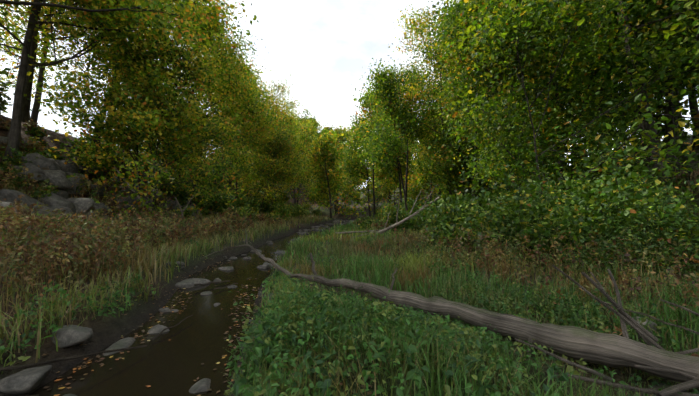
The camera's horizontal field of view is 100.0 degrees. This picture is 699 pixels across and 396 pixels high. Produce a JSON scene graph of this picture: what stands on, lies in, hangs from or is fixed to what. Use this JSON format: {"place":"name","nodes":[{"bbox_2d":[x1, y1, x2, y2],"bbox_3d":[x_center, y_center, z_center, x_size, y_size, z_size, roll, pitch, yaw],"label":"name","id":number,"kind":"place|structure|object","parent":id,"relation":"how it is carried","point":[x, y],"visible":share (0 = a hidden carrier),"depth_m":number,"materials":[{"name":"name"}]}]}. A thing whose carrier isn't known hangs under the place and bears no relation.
{"place":"outdoors","nodes":[
{"label":"outdoors","id":0,"kind":"place"},
{"bbox_2d":[29,220,355,395],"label":"creek water","id":1,"kind":"structure","parent":0,"point":[167,363],"depth_m":5.09,"materials":[{"name":"black liquid"}]},
{"bbox_2d":[2,251,372,395],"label":"fallen leaves","id":2,"kind":"object","parent":1,"relation":"on","point":[232,380],"visible":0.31,"depth_m":5.30,"materials":[{"name":"orange plant"}]},
{"bbox_2d":[0,115,698,395],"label":"ground","id":3,"kind":"structure","parent":0,"point":[111,329],"depth_m":5.80,"materials":[{"name":"soil"}]},
{"bbox_2d":[0,0,75,123],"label":"tree","id":4,"kind":"object","parent":3,"relation":"on","point":[35,111],"visible":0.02,"depth_m":24.21,"materials":[{"name":"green plant"}]},
{"bbox_2d":[0,0,149,122],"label":"tree","id":5,"kind":"object","parent":3,"relation":"on","point":[26,113],"visible":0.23,"depth_m":22.28,"materials":[{"name":"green plant"}]},
{"bbox_2d":[0,0,189,138],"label":"tree","id":6,"kind":"object","parent":3,"relation":"on","point":[90,21],"visible":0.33,"depth_m":17.71,"materials":[{"name":"green plant"}]},
{"bbox_2d":[0,0,200,152],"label":"tree","id":7,"kind":"object","parent":3,"relation":"on","point":[49,43],"visible":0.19,"depth_m":20.93,"materials":[{"name":"green plant"}]},
{"bbox_2d":[0,0,212,163],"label":"tree","id":8,"kind":"object","parent":3,"relation":"on","point":[15,129],"visible":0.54,"depth_m":16.37,"materials":[{"name":"green plant"}]},
{"bbox_2d":[13,29,215,202],"bbox_3d":[-14.700,-5.801,20.546,9.743,15.110,12.380,0,-3,-1],"label":"tree","id":9,"kind":"object","parent":3,"relation":"on","point":[71,104],"visible":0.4,"depth_m":17.97,"materials":[{"name":"green plant"}]},
{"bbox_2d":[34,7,212,171],"bbox_3d":[-17.822,-8.663,24.104,11.963,13.527,10.658,-1,-3,10],"label":"tree","id":10,"kind":"object","parent":3,"relation":"on","point":[58,87],"visible":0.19,"depth_m":22.14,"materials":[{"name":"green plant"}]},
{"bbox_2d":[0,0,258,59],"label":"tree","id":11,"kind":"object","parent":3,"relation":"on","point":[180,8],"visible":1,"depth_m":14.01,"materials":[{"name":"green plant"}]},
{"bbox_2d":[51,32,218,193],"bbox_3d":[-14.694,-4.938,20.207,9.031,12.377,8.596,-2,-3,29],"label":"tree","id":12,"kind":"object","parent":3,"relation":"on","point":[121,137],"visible":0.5,"depth_m":19.06,"materials":[{"name":"green plant"}]},
{"bbox_2d":[35,72,257,218],"bbox_3d":[-13.084,-2.658,20.627,10.096,10.962,11.817,-1,-3,24],"label":"tree","id":13,"kind":"object","parent":3,"relation":"on","point":[162,120],"visible":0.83,"depth_m":18.40,"materials":[{"name":"green plant"}]},
{"bbox_2d":[100,0,231,152],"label":"tree","id":14,"kind":"object","parent":3,"relation":"on","point":[189,53],"visible":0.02,"depth_m":38.70,"materials":[{"name":"green plant"}]},
{"bbox_2d":[79,2,257,208],"bbox_3d":[-13.527,-5.463,21.531,13.142,14.730,8.848,-1,-3,19],"label":"tree","id":15,"kind":"object","parent":3,"relation":"on","point":[184,67],"visible":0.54,"depth_m":21.11,"materials":[{"name":"green plant"}]},
{"bbox_2d":[105,1,251,150],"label":"tree","id":16,"kind":"object","parent":3,"relation":"on","point":[213,81],"visible":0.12,"depth_m":26.58,"materials":[{"name":"green plant"}]},
{"bbox_2d":[123,104,266,204],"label":"tree","id":17,"kind":"object","parent":3,"relation":"on","point":[239,158],"visible":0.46,"depth_m":26.16,"materials":[{"name":"green plant"}]},
{"bbox_2d":[136,0,266,181],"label":"tree","id":18,"kind":"object","parent":3,"relation":"on","point":[227,52],"visible":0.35,"depth_m":28.93,"materials":[{"name":"green plant"}]},
{"bbox_2d":[168,0,270,187],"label":"tree","id":19,"kind":"object","parent":3,"relation":"on","point":[242,111],"visible":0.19,"depth_m":32.78,"materials":[{"name":"green plant"}]},
{"bbox_2d":[0,166,439,395],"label":"dead wood snags","id":20,"kind":"object","parent":3,"relation":"on","point":[397,223],"visible":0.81,"depth_m":8.84,"materials":[{"name":"brown wood"}]},
{"bbox_2d":[186,106,259,195],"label":"tree","id":21,"kind":"object","parent":3,"relation":"on","point":[243,143],"visible":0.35,"depth_m":33.94,"materials":[{"name":"green plant"}]},
{"bbox_2d":[176,50,276,184],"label":"tree","id":22,"kind":"object","parent":3,"relation":"on","point":[244,62],"visible":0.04,"depth_m":42.69,"materials":[{"name":"green plant"}]},
{"bbox_2d":[207,61,266,151],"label":"tree","id":23,"kind":"object","parent":3,"relation":"on","point":[257,72],"depth_m":55.89,"materials":[{"name":"green plant"}]},
{"bbox_2d":[205,94,277,183],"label":"tree","id":24,"kind":"object","parent":3,"relation":"on","point":[258,148],"visible":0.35,"depth_m":37.66,"materials":[{"name":"green plant"}]},
{"bbox_2d":[201,65,288,198],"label":"tree","id":25,"kind":"object","parent":3,"relation":"on","point":[260,126],"visible":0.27,"depth_m":38.13,"materials":[{"name":"green plant"}]},
{"bbox_2d":[240,65,279,153],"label":"tree","id":26,"kind":"object","parent":3,"relation":"on","point":[272,96],"visible":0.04,"depth_m":54.54,"materials":[{"name":"green plant"}]},
{"bbox_2d":[228,121,306,204],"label":"tree","id":27,"kind":"object","parent":3,"relation":"on","point":[262,177],"visible":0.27,"depth_m":40.85,"materials":[{"name":"green plant"}]},
{"bbox_2d":[234,133,302,204],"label":"tree","id":28,"kind":"object","parent":3,"relation":"on","point":[290,178],"visible":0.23,"depth_m":43.76,"materials":[{"name":"green plant"}]},
{"bbox_2d":[241,124,302,192],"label":"tree","id":29,"kind":"object","parent":3,"relation":"on","point":[282,161],"visible":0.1,"depth_m":48.46,"materials":[{"name":"green plant"}]},
{"bbox_2d":[235,131,311,211],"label":"tree","id":30,"kind":"object","parent":3,"relation":"on","point":[278,148],"visible":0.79,"depth_m":39.15,"materials":[{"name":"green plant"}]},
{"bbox_2d":[242,91,318,192],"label":"tree","id":31,"kind":"object","parent":3,"relation":"on","point":[286,120],"visible":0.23,"depth_m":47.71,"materials":[{"name":"green plant"}]},
{"bbox_2d":[256,124,311,205],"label":"tree","id":32,"kind":"object","parent":3,"relation":"on","point":[298,181],"visible":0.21,"depth_m":48.78,"materials":[{"name":"green plant"}]},
{"bbox_2d":[260,70,308,167],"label":"tree","id":33,"kind":"object","parent":3,"relation":"on","point":[290,103],"visible":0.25,"depth_m":57.41,"materials":[{"name":"green plant"}]},
{"bbox_2d":[277,154,315,207],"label":"tree","id":34,"kind":"object","parent":3,"relation":"on","point":[308,188],"visible":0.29,"depth_m":54.11,"materials":[{"name":"green plant"}]},
{"bbox_2d":[278,120,317,206],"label":"tree","id":35,"kind":"object","parent":3,"relation":"on","point":[302,178],"visible":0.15,"depth_m":67.65,"materials":[{"name":"green plant"}]},
{"bbox_2d":[283,104,328,182],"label":"tree","id":36,"kind":"object","parent":3,"relation":"on","point":[304,119],"visible":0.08,"depth_m":80.67,"materials":[{"name":"green plant"}]},
{"bbox_2d":[294,123,326,204],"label":"tree","id":37,"kind":"object","parent":3,"relation":"on","point":[306,130],"visible":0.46,"depth_m":64.75,"materials":[{"name":"green plant"}]},
{"bbox_2d":[299,114,321,195],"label":"tree","id":38,"kind":"object","parent":3,"relation":"on","point":[315,122],"visible":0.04,"depth_m":89.66,"materials":[{"name":"green plant"}]},
{"bbox_2d":[290,110,331,190],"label":"tree","id":39,"kind":"object","parent":3,"relation":"on","point":[313,130],"visible":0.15,"depth_m":79.70,"materials":[{"name":"green plant"}]},
{"bbox_2d":[299,125,332,204],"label":"tree","id":40,"kind":"object","parent":3,"relation":"on","point":[319,141],"visible":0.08,"depth_m":86.22,"materials":[{"name":"green plant"}]},
{"bbox_2d":[301,129,347,217],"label":"tree","id":41,"kind":"object","parent":3,"relation":"on","point":[326,149],"visible":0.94,"depth_m":63.77,"materials":[{"name":"green plant"}]},
{"bbox_2d":[318,123,332,201],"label":"tree","id":42,"kind":"object","parent":3,"relation":"on","point":[328,128],"visible":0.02,"depth_m":90.42,"materials":[{"name":"green plant"}]},
{"bbox_2d":[0,136,656,395],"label":"creek rocks","id":43,"kind":"object","parent":3,"relation":"on","point":[28,380],"visible":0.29,"depth_m":14.36,"materials":[{"name":"stone"}]},
{"bbox_2d":[306,127,357,209],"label":"tree","id":44,"kind":"object","parent":3,"relation":"on","point":[341,137],"visible":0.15,"depth_m":83.11,"materials":[{"name":"green plant"}]},
{"bbox_2d":[315,125,353,209],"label":"tree","id":45,"kind":"object","parent":3,"relation":"on","point":[340,129],"visible":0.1,"depth_m":83.53,"materials":[{"name":"green plant"}]},
{"bbox_2d":[316,139,354,207],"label":"tree","id":46,"kind":"object","parent":3,"relation":"on","point":[329,185],"visible":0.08,"depth_m":82.36,"materials":[{"name":"green plant"}]},
{"bbox_2d":[312,141,361,213],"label":"tree","id":47,"kind":"object","parent":3,"relation":"on","point":[348,187],"visible":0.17,"depth_m":75.83,"materials":[{"name":"green plant"}]},
{"bbox_2d":[0,165,698,395],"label":"valley grass","id":48,"kind":"structure","parent":3,"relation":"on","point":[678,315],"depth_m":5.54,"materials":[{"name":"green plant"}]},
{"bbox_2d":[231,152,292,204],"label":"tree","id":49,"kind":"object","parent":48,"relation":"on","point":[267,189],"visible":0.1,"depth_m":41.87,"materials":[{"name":"green plant"}]},
{"bbox_2d":[430,126,513,205],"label":"tree","id":50,"kind":"object","parent":48,"relation":"on","point":[455,172],"visible":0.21,"depth_m":32.94,"materials":[{"name":"green plant"}]},
{"bbox_2d":[437,130,527,201],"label":"tree","id":51,"kind":"object","parent":48,"relation":"on","point":[478,182],"depth_m":37.57,"materials":[{"name":"green plant"}]},
{"bbox_2d":[456,114,551,186],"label":"tree","id":52,"kind":"object","parent":48,"relation":"on","point":[487,151],"visible":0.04,"depth_m":32.50,"materials":[{"name":"green plant"}]},
{"bbox_2d":[0,60,698,286],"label":"understory shrubs","id":53,"kind":"object","parent":3,"relation":"on","point":[580,211],"visible":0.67,"depth_m":9.16,"materials":[{"name":"green plant"}]},
{"bbox_2d":[0,236,698,395],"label":"broadleaf weeds","id":54,"kind":"object","parent":3,"relation":"on","point":[279,329],"visible":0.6,"depth_m":3.21,"materials":[{"name":"green plant"}]},
{"bbox_2d":[0,164,698,367],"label":"dead weeds","id":55,"kind":"object","parent":3,"relation":"on","point":[78,233],"visible":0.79,"depth_m":7.85,"materials":[{"name":"brown plant"}]},
{"bbox_2d":[339,129,365,205],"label":"tree","id":56,"kind":"object","parent":3,"relation":"on","point":[353,183],"visible":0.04,"depth_m":94.14,"materials":[{"name":"green plant"}]},
{"bbox_2d":[331,109,374,216],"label":"tree","id":57,"kind":"object","parent":3,"relation":"on","point":[355,157],"visible":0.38,"depth_m":55.77,"materials":[{"name":"green plant"}]},
{"bbox_2d":[346,152,371,202],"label":"tree","id":58,"kind":"object","parent":3,"relation":"on","point":[361,182],"depth_m":113.89,"materials":[{"name":"green plant"}]},
{"bbox_2d":[327,126,397,221],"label":"tree","id":59,"kind":"object","parent":3,"relation":"on","point":[380,175],"visible":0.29,"depth_m":57.68,"materials":[{"name":"green plant"}]},
{"bbox_2d":[326,84,422,216],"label":"tree","id":60,"kind":"object","parent":3,"relation":"on","point":[388,179],"visible":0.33,"depth_m":52.15,"materials":[{"name":"green plant"}]},
{"bbox_2d":[361,156,393,205],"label":"tree","id":61,"kind":"object","parent":3,"relation":"on","point":[384,189],"visible":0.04,"depth_m":91.92,"materials":[{"name":"green plant"}]},
{"bbox_2d":[351,75,418,202],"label":"tree","id":62,"kind":"object","parent":3,"relation":"on","point":[367,107],"visible":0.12,"depth_m":50.60,"materials":[{"name":"green plant"}]},
{"bbox_2d":[363,136,416,204],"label":"tree","id":63,"kind":"object","parent":3,"relation":"on","point":[378,191],"visible":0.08,"depth_m":74.04,"materials":[{"name":"green plant"}]},
{"bbox_2d":[369,148,413,206],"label":"tree","id":64,"kind":"object","parent":3,"relation":"on","point":[391,188],"visible":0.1,"depth_m":71.11,"materials":[{"name":"green plant"}]},
{"bbox_2d":[363,138,419,204],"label":"tree","id":65,"kind":"object","parent":3,"relation":"on","point":[378,197],"visible":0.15,"depth_m":82.25,"materials":[{"name":"green plant"}]},
{"bbox_2d":[350,55,439,213],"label":"tree","id":66,"kind":"object","parent":3,"relation":"on","point":[384,89],"visible":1,"depth_m":34.36,"materials":[{"name":"green plant"}]},
{"bbox_2d":[380,177,412,206],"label":"tree","id":67,"kind":"object","parent":3,"relation":"on","point":[392,192],"visible":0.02,"depth_m":87.98,"materials":[{"name":"green plant"}]},
{"bbox_2d":[348,59,449,198],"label":"tree","id":68,"kind":"object","parent":3,"relation":"on","point":[410,84],"visible":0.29,"depth_m":40.64,"materials":[{"name":"green plant"}]},
{"bbox_2d":[367,37,452,197],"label":"tree","id":69,"kind":"object","parent":3,"relation":"on","point":[415,69],"visible":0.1,"depth_m":45.42,"materials":[{"name":"green plant"}]},
{"bbox_2d":[404,170,435,189],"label":"tree","id":70,"kind":"object","parent":3,"relation":"on","point":[422,180],"visible":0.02,"depth_m":69.23,"materials":[{"name":"green plant"}]},
{"bbox_2d":[397,102,443,200],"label":"tree","id":71,"kind":"object","parent":3,"relation":"on","point":[410,185],"visible":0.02,"depth_m":67.54,"materials":[{"name":"green plant"}]},
{"bbox_2d":[385,0,458,199],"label":"tree","id":72,"kind":"object","parent":3,"relation":"on","point":[416,25],"visible":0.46,"depth_m":35.65,"materials":[{"name":"green plant"}]},
{"bbox_2d":[391,119,457,202],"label":"tree","id":73,"kind":"object","parent":3,"relation":"on","point":[408,189],"visible":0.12,"depth_m":61.42,"materials":[{"name":"green plant"}]},
{"bbox_2d":[413,140,437,199],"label":"tree","id":74,"kind":"object","parent":3,"relation":"on","point":[428,184],"depth_m":81.34,"materials":[{"name":"green plant"}]},
{"bbox_2d":[403,146,462,200],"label":"tree","id":75,"kind":"object","parent":3,"relation":"on","point":[418,188],"visible":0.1,"depth_m":60.78,"materials":[{"name":"green plant"}]},
{"bbox_2d":[422,116,453,197],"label":"tree","id":76,"kind":"object","parent":3,"relation":"on","point":[442,190],"visible":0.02,"depth_m":56.59,"materials":[{"name":"green plant"}]},
{"bbox_2d":[419,56,457,135],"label":"tree","id":77,"kind":"object","parent":3,"relation":"on","point":[433,116],"visible":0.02,"depth_m":50.36,"materials":[{"name":"green plant"}]},
{"bbox_2d":[200,229,698,395],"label":"fallen log","id":78,"kind":"object","parent":3,"relation":"on","point":[607,349],"visible":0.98,"depth_m":3.32,"materials":[{"name":"brown wood"}]},
{"bbox_2d":[411,150,495,204],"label":"tree","id":79,"kind":"object","parent":3,"relation":"on","point":[445,192],"visible":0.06,"depth_m":40.15,"materials":[{"name":"green plant"}]},
{"bbox_2d":[418,112,490,190],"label":"tree","id":80,"kind":"object","parent":3,"relation":"on","point":[427,156],"visible":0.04,"depth_m":57.82,"materials":[{"name":"green plant"}]},
{"bbox_2d":[403,98,514,195],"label":"tree","id":81,"kind":"object","parent":3,"relation":"on","point":[445,186],"visible":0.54,"depth_m":32.28,"materials":[{"name":"green plant"}]},
{"bbox_2d":[421,73,497,192],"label":"tree","id":82,"kind":"object","parent":3,"relation":"on","point":[446,124],"depth_m":38.52,"materials":[{"name":"green plant"}]},
{"bbox_2d":[408,0,521,198],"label":"tree","id":83,"kind":"object","parent":3,"relation":"on","point":[450,66],"visible":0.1,"depth_m":29.41,"materials":[{"name":"green plant"}]},
{"bbox_2d":[433,93,512,192],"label":"tree","id":84,"kind":"object","parent":3,"relation":"on","point":[461,150],"depth_m":37.28,"materials":[{"name":"green plant"}]},
{"bbox_2d":[404,0,543,194],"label":"tree","id":85,"kind":"object","parent":3,"relation":"on","point":[454,13],"visible":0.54,"depth_m":20.49,"materials":[{"name":"green plant"}]},
{"bbox_2d":[436,35,533,178],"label":"tree","id":86,"kind":"object","parent":3,"relation":"on","point":[515,79],"depth_m":32.83,"materials":[{"name":"green plant"}]},
{"bbox_2d":[433,35,601,182],"bbox_3d":[15.795,-12.599,29.996,14.450,27.926,15.835,-2,-4,33],"label":"tree","id":87,"kind":"object","parent":3,"relation":"on","point":[567,106],"visible":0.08,"depth_m":28.14,"materials":[{"name":"green plant"}]},
{"bbox_2d":[485,55,601,178],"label":"tree","id":88,"kind":"object","parent":3,"relation":"on","point":[541,107],"visible":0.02,"depth_m":32.09,"materials":[{"name":"green plant"}]},
{"bbox_2d":[422,0,698,217],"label":"tree","id":89,"kind":"object","parent":3,"relation":"on","point":[522,45],"visible":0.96,"depth_m":12.84,"materials":[{"name":"green plant"}]},
{"bbox_2d":[489,28,631,181],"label":"tree","id":90,"kind":"object","parent":3,"relation":"on","point":[579,98],"visible":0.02,"depth_m":26.02,"materials":[{"name":"green plant"}]},
{"bbox_2d":[453,0,671,201],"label":"tree","id":91,"kind":"object","parent":3,"relation":"on","point":[612,64],"visible":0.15,"depth_m":19.55,"materials":[{"name":"green plant"}]},
{"bbox_2d":[428,68,698,195],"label":"tree","id":92,"kind":"object","parent":3,"relation":"on","point":[485,169],"visible":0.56,"depth_m":17.63,"materials":[{"name":"green plant"}]},
{"bbox_2d":[433,2,697,185],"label":"tree","id":93,"kind":"object","parent":3,"relation":"on","point":[600,90],"visible":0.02,"depth_m":20.02,"materials":[{"name":"green plant"}]},
{"bbox_2d":[456,4,686,182],"bbox_3d":[18.647,-14.077,27.744,17.908,26.555,15.888,0,-3,-1],"label":"tree","id":94,"kind":"object","parent":3,"relation":"on","point":[482,143],"depth_m":27.15,"materials":[{"name":"green plant"}]},
{"bbox_2d":[467,0,698,181],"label":"tree","id":95,"kind":"object","parent":3,"relation":"on","point":[643,47],"visible":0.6,"depth_m":13.98,"materials":[{"name":"green plant"}]},
{"bbox_2d":[479,0,698,196],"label":"tree","id":96,"kind":"object","parent":3,"relation":"on","point":[645,126],"visible":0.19,"depth_m":14.68,"materials":[{"name":"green plant"}]},
{"bbox_2d":[502,0,698,84],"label":"tree","id":97,"kind":"object","parent":3,"relation":"on","point":[588,50],"visible":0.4,"depth_m":14.51,"materials":[{"name":"green plant"}]},
{"bbox_2d":[551,60,654,171],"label":"tree","id":98,"kind":"object","parent":3,"relation":"on","point":[587,127],"depth_m":31.09,"materials":[{"name":"green plant"}]},
{"bbox_2d":[531,0,698,170],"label":"tree","id":99,"kind":"object","parent":3,"relation":"on","point":[665,129],"visible":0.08,"depth_m":19.92,"materials":[{"name":"green plant"}]},
{"bbox_2d":[539,87,690,168],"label":"tree","id":100,"kind":"object","parent":3,"relation":"on","point":[614,139],"depth_m":35.59,"materials":[{"name":"green plant"}]},
{"bbox_2d":[549,33,686,156],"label":"tree","id":101,"kind":"object","parent":3,"relation":"on","point":[680,84],"visible":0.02,"depth_m":28.34,"materials":[{"name":"green plant"}]},
{"bbox_2d":[542,32,696,156],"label":"tree","id":102,"kind":"object","parent":3,"relation":"on","point":[676,126],"visible":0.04,"depth_m":22.96,"materials":[{"name":"green plant"}]},
{"bbox_2d":[552,7,686,147],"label":"tree","id":103,"kind":"object","parent":3,"relation":"on","point":[680,114],"visible":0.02,"depth_m":25.79,"materials":[{"name":"green plant"}]},
{"bbox_2d":[550,3,696,158],"bbox_3d":[25.059,-16.168,22.667,14.436,27.549,19.577,0,-3,-1],"label":"tree","id":104,"kind":"object","parent":3,"relation":"on","point":[659,115],"depth_m":22.19,"materials":[{"name":"green plant"}]},
{"bbox_2d":[615,31,698,96],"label":"tree","id":105,"kind":"object","parent":3,"relation":"on","point":[618,74],"visible":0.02,"depth_m":20.04,"materials":[{"name":"green plant"}]},
{"bbox_2d":[650,39,698,140],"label":"tree","id":106,"kind":"object","parent":3,"relation":"on","point":[679,98],"visible":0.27,"depth_m":17.32,"materials":[{"name":"green plant"}]},
{"bbox_2d":[688,87,698,149],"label":"tree","id":107,"kind":"object","parent":3,"relation":"on","point":[697,111],"visible":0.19,"depth_m":22.53,"materials":[{"name":"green plant"}]},
{"bbox_2d":[0,0,698,187],"label":"sky","id":108,"kind":"structure","parent":0,"point":[324,46],"materials":[{"name":"white"}]}
]}

